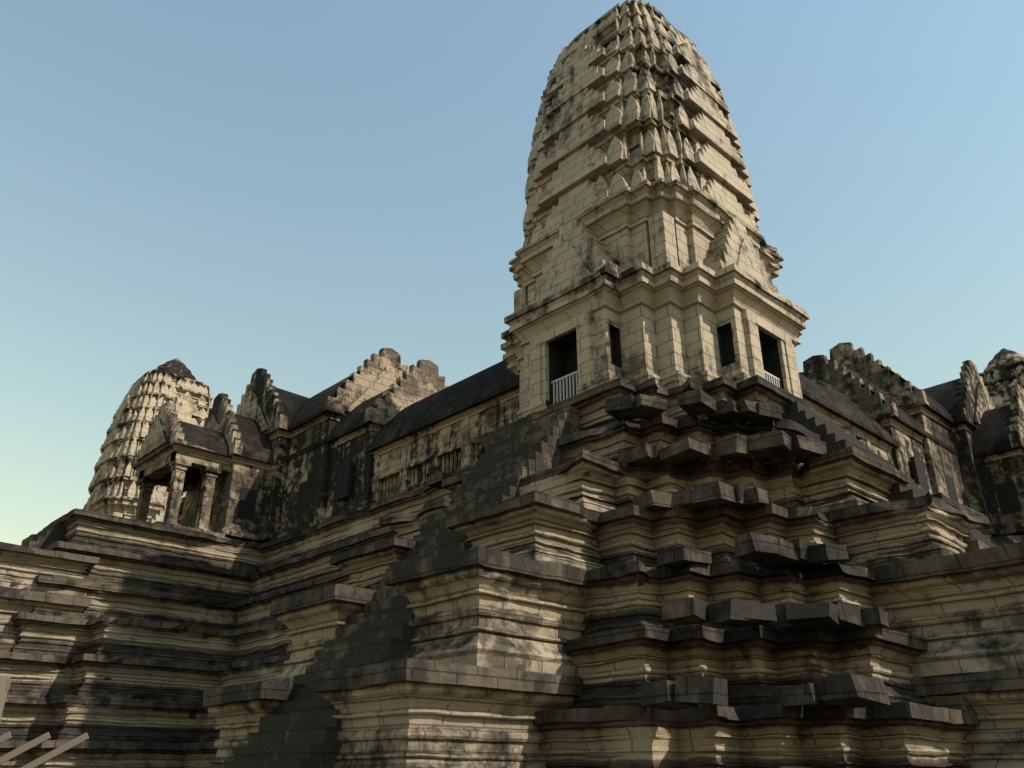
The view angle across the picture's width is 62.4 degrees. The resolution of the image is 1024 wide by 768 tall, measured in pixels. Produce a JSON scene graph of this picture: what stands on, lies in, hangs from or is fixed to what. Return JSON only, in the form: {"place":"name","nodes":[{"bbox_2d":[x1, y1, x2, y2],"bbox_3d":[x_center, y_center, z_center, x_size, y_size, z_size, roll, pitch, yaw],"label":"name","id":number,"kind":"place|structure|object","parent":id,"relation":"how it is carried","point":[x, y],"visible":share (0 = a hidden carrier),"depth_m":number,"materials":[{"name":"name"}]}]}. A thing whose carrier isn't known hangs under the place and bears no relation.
{"place":"outdoors","nodes":[
{"label":"outdoors","id":0,"kind":"place"},
{"bbox_2d":[0,0,1023,544],"label":"sky","id":1,"kind":"structure","parent":0,"point":[299,191],"materials":[{"name":"blue"}]},
{"bbox_2d":[501,261,809,418],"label":"tower","id":2,"kind":"structure","parent":0,"point":[667,324],"depth_m":24.75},
{"bbox_2d":[509,0,799,404],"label":"tower tiers","id":3,"kind":"object","parent":2,"relation":"attached to","point":[635,156],"depth_m":28.32,"materials":[{"name":"beige stone"}]},
{"bbox_2d":[565,328,735,397],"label":"interior wall","id":4,"kind":"structure","parent":3,"relation":"on","point":[571,365],"depth_m":25.04,"materials":[{"name":"black"}]},
{"bbox_2d":[551,370,779,403],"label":"door railings","id":5,"kind":"object","parent":3,"relation":"on","point":[771,377],"depth_m":25.16,"materials":[{"name":"grey paint"}]},
{"label":"ground","id":6,"kind":"structure","parent":0,"visible":0},
{"bbox_2d":[0,676,88,767],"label":"timber barrier","id":7,"kind":"object","parent":6,"relation":"on","point":[5,682],"visible":1,"depth_m":6.62,"materials":[{"name":"brown"}]},
{"bbox_2d":[21,406,581,767],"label":"steps","id":8,"kind":"structure","parent":6,"relation":"on","point":[303,729],"depth_m":18.28,"materials":[{"name":"stone"}]},
{"bbox_2d":[0,388,973,767],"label":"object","id":9,"kind":"structure","parent":6,"relation":"on","point":[118,642],"depth_m":18.69,"materials":[{"name":"stone"}]},
{"bbox_2d":[180,375,992,767],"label":"stepped base","id":10,"kind":"object","parent":6,"relation":"on","point":[626,645],"visible":0.22,"depth_m":16.74,"materials":[{"name":"stone"}]},
{"bbox_2d":[82,358,212,522],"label":"tower tiers","id":11,"kind":"object","parent":10,"relation":"on","point":[113,489],"visible":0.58,"depth_m":58.56,"materials":[{"name":"beige stone"}]},
{"bbox_2d":[131,348,518,543],"bbox_3d":[-12.090,4.067,42.368,12.283,9.840,39.316,22,-33,-39],"label":"gallery","id":12,"kind":"object","parent":10,"relation":"on","point":[429,451],"depth_m":37.75,"materials":[{"name":"beige stone"}]},
{"bbox_2d":[133,361,518,522],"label":"gallery roof","id":13,"kind":"structure","parent":12,"relation":"on","point":[485,385],"depth_m":36.73,"materials":[{"name":"stone"}]},
{"bbox_2d":[798,342,1023,535],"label":"gallery","id":14,"kind":"object","parent":10,"relation":"on","point":[844,367],"depth_m":37.64,"materials":[{"name":"beige stone"}]},
{"bbox_2d":[799,361,1023,458],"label":"gallery roof","id":15,"kind":"structure","parent":14,"relation":"on","point":[991,433],"depth_m":38.05,"materials":[{"name":"stone"}]},
{"bbox_2d":[978,348,1023,407],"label":"tower tiers","id":16,"kind":"object","parent":10,"relation":"on","point":[1002,373],"visible":0.09,"depth_m":60.10,"materials":[{"name":"beige stone"}]},
{"bbox_2d":[783,401,995,673],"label":"steps","id":17,"kind":"structure","parent":6,"relation":"on","point":[834,436],"depth_m":21.73,"materials":[{"name":"stone"}]},
{"bbox_2d":[797,446,1023,767],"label":"terrace wall","id":18,"kind":"structure","parent":6,"relation":"on","point":[948,597],"depth_m":16.52,"materials":[{"name":"stone"}]}
]}

